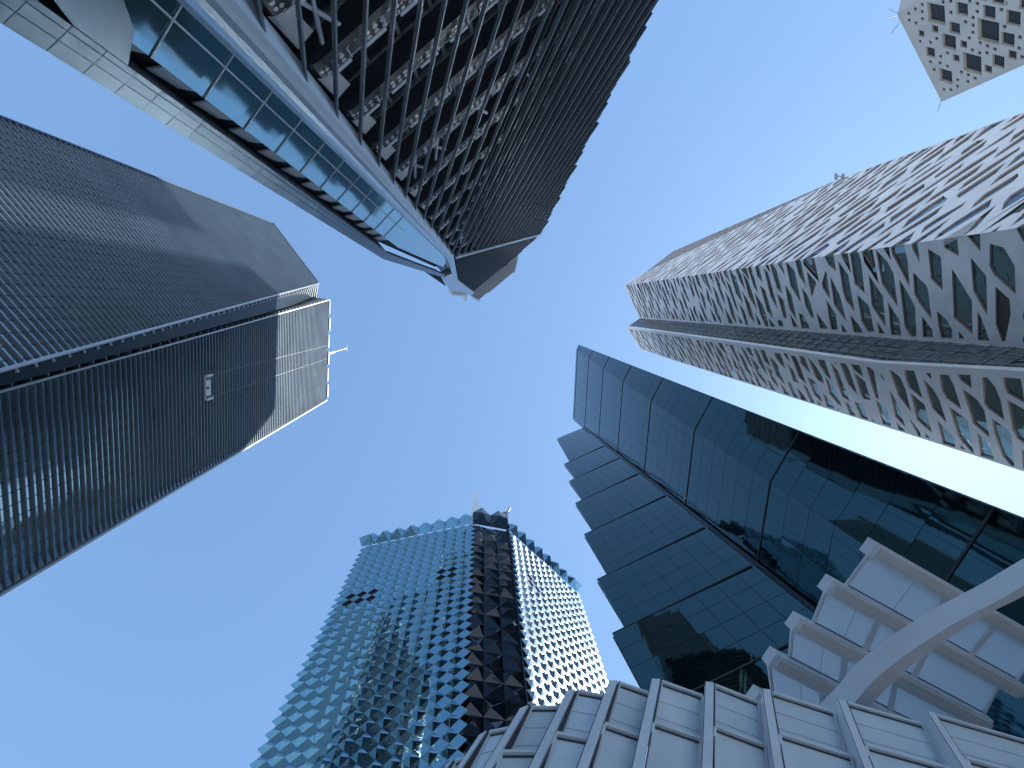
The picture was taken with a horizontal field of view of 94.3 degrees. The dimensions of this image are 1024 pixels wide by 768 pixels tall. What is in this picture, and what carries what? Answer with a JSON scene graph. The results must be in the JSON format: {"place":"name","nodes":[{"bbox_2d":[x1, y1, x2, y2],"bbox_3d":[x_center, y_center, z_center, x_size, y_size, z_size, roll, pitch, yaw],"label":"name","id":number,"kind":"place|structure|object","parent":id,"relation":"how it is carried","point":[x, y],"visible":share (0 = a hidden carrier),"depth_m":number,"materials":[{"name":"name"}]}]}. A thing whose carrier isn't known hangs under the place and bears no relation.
{"place":"outdoors","nodes":[
{"label":"outdoors","id":0,"kind":"place"},
{"bbox_2d":[0,115,346,596],"bbox_3d":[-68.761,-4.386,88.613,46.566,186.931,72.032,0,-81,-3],"label":"ribbed tower","id":1,"kind":"structure","parent":0,"point":[136,305],"depth_m":70.48,"materials":[{"name":"grey"}]},
{"bbox_2d":[204,348,321,400],"bbox_3d":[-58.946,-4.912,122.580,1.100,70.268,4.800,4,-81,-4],"label":"cleaning gondola","id":2,"kind":"object","parent":1,"relation":"hanging from","point":[207,387],"visible":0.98,"depth_m":88.59,"materials":[{"name":"white paint"}]},
{"bbox_2d":[0,0,658,301],"bbox_3d":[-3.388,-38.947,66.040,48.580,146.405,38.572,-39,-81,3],"label":"raking tower","id":3,"kind":"structure","parent":0,"point":[449,139],"depth_m":34.74,"materials":[{"name":"blue glass"},{"name":"grey metal panels"},{"name":"dark steel"}]},
{"bbox_2d":[249,490,607,767],"bbox_3d":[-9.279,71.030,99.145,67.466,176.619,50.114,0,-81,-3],"label":"faceted tower","id":4,"kind":"structure","parent":0,"point":[439,649],"depth_m":92.53,"materials":[{"name":"blue glass"}]},
{"bbox_2d":[0,0,1023,767],"label":"sky","id":5,"kind":"structure","parent":0,"point":[177,636],"materials":[{"name":"blue"}]},
{"bbox_2d":[625,112,1023,470],"bbox_3d":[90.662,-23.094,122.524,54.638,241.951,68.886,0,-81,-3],"label":"lattice tower","id":6,"kind":"structure","parent":0,"point":[892,291],"depth_m":94.09,"materials":[{"name":"white stone"}]},
{"bbox_2d":[746,537,1023,728],"bbox_3d":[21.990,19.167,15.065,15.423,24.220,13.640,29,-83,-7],"label":"building","id":7,"kind":"structure","parent":0,"point":[880,595],"depth_m":26.07,"materials":[{"name":"white concrete"}]},
{"bbox_2d":[885,0,1023,111],"bbox_3d":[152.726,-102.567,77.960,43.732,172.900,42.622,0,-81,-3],"label":"beige tower","id":8,"kind":"structure","parent":0,"point":[960,46],"depth_m":149.74,"materials":[{"name":"stone"}]},
{"bbox_2d":[918,30,923,36],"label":"window","id":9,"kind":"structure","parent":8,"relation":"in","point":[921,33],"depth_m":158.09,"materials":[{"name":"black glass"}]},
{"bbox_2d":[926,47,934,57],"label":"window","id":10,"kind":"structure","parent":8,"relation":"in","point":[930,52],"depth_m":159.37,"materials":[{"name":"black glass"}]},
{"bbox_2d":[931,25,937,32],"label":"window","id":11,"kind":"structure","parent":8,"relation":"in","point":[934,28],"depth_m":153.94,"materials":[{"name":"black glass"}]},
{"bbox_2d":[927,2,945,25],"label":"window","id":12,"kind":"structure","parent":8,"relation":"in","point":[936,13],"depth_m":151.56,"materials":[{"name":"black glass"}]},
{"bbox_2d":[939,68,951,83],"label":"window","id":13,"kind":"structure","parent":8,"relation":"in","point":[945,75],"depth_m":160.19,"materials":[{"name":"black glass"}]},
{"bbox_2d":[942,33,955,50],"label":"window","id":14,"kind":"structure","parent":8,"relation":"in","point":[948,41],"depth_m":153.23,"materials":[{"name":"black glass"}]},
{"bbox_2d":[949,21,959,34],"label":"window","id":15,"kind":"structure","parent":8,"relation":"in","point":[954,28],"depth_m":149.53,"materials":[{"name":"black glass"}]},
{"bbox_2d":[953,54,959,62],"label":"window","id":16,"kind":"structure","parent":8,"relation":"in","point":[955,57],"depth_m":154.09,"materials":[{"name":"black glass"}]},
{"bbox_2d":[956,2,967,16],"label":"window","id":17,"kind":"structure","parent":8,"relation":"in","point":[961,8],"depth_m":144.93,"materials":[{"name":"black glass"}]},
{"bbox_2d":[960,40,966,48],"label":"window","id":18,"kind":"structure","parent":8,"relation":"in","point":[963,44],"depth_m":150.03,"materials":[{"name":"black glass"}]},
{"bbox_2d":[963,52,981,75],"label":"window","id":19,"kind":"structure","parent":8,"relation":"in","point":[971,63],"depth_m":151.85,"materials":[{"name":"black glass"}]},
{"bbox_2d":[984,64,991,73],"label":"window","id":20,"kind":"structure","parent":8,"relation":"in","point":[988,69],"depth_m":148.79,"materials":[{"name":"black glass"}]},
{"bbox_2d":[977,18,998,44],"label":"window","id":21,"kind":"structure","parent":8,"relation":"in","point":[988,31],"depth_m":143.28,"materials":[{"name":"black glass"}]},
{"bbox_2d":[983,5,994,19],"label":"window","id":22,"kind":"structure","parent":8,"relation":"in","point":[988,11],"depth_m":140.01,"materials":[{"name":"black glass"}]},
{"bbox_2d":[992,54,1003,68],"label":"window","id":23,"kind":"structure","parent":8,"relation":"in","point":[997,61],"depth_m":145.57,"materials":[{"name":"black glass"}]},
{"bbox_2d":[992,0,1004,5],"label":"window","id":24,"kind":"structure","parent":8,"relation":"in","point":[999,2],"depth_m":136.69,"materials":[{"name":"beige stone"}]},
{"bbox_2d":[1001,31,1014,47],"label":"window","id":25,"kind":"structure","parent":8,"relation":"in","point":[1007,39],"depth_m":140.34,"materials":[{"name":"black glass"}]},
{"bbox_2d":[1008,50,1016,59],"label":"window","id":26,"kind":"structure","parent":8,"relation":"in","point":[1011,54],"depth_m":141.51,"materials":[{"name":"black glass"}]},
{"bbox_2d":[1006,9,1020,26],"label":"window","id":27,"kind":"structure","parent":8,"relation":"in","point":[1013,18],"depth_m":136.29,"materials":[{"name":"black glass"}]},
{"bbox_2d":[1019,0,1023,9],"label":"window","id":28,"kind":"structure","parent":8,"relation":"in","point":[1021,2],"depth_m":132.80,"materials":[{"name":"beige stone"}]},
{"label":"ground","id":29,"kind":"structure","parent":0,"visible":0},
{"bbox_2d":[444,678,1023,767],"bbox_3d":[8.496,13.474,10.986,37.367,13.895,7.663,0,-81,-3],"label":"panelled canopy","id":30,"kind":"object","parent":29,"relation":"on","point":[717,726],"visible":1,"depth_m":16.09,"materials":[{"name":"white metal"}]},
{"bbox_2d":[557,345,1023,744],"bbox_3d":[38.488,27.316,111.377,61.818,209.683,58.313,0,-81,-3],"label":"navy glass tower","id":31,"kind":"structure","parent":29,"relation":"on","point":[722,538],"depth_m":64.28,"materials":[{"name":"blue glass"}]},
{"bbox_2d":[818,558,1023,713],"bbox_3d":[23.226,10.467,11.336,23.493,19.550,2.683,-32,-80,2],"label":"curved arch","id":32,"kind":"structure","parent":29,"relation":"on","point":[871,677],"depth_m":20.34,"materials":[{"name":"white metal"}]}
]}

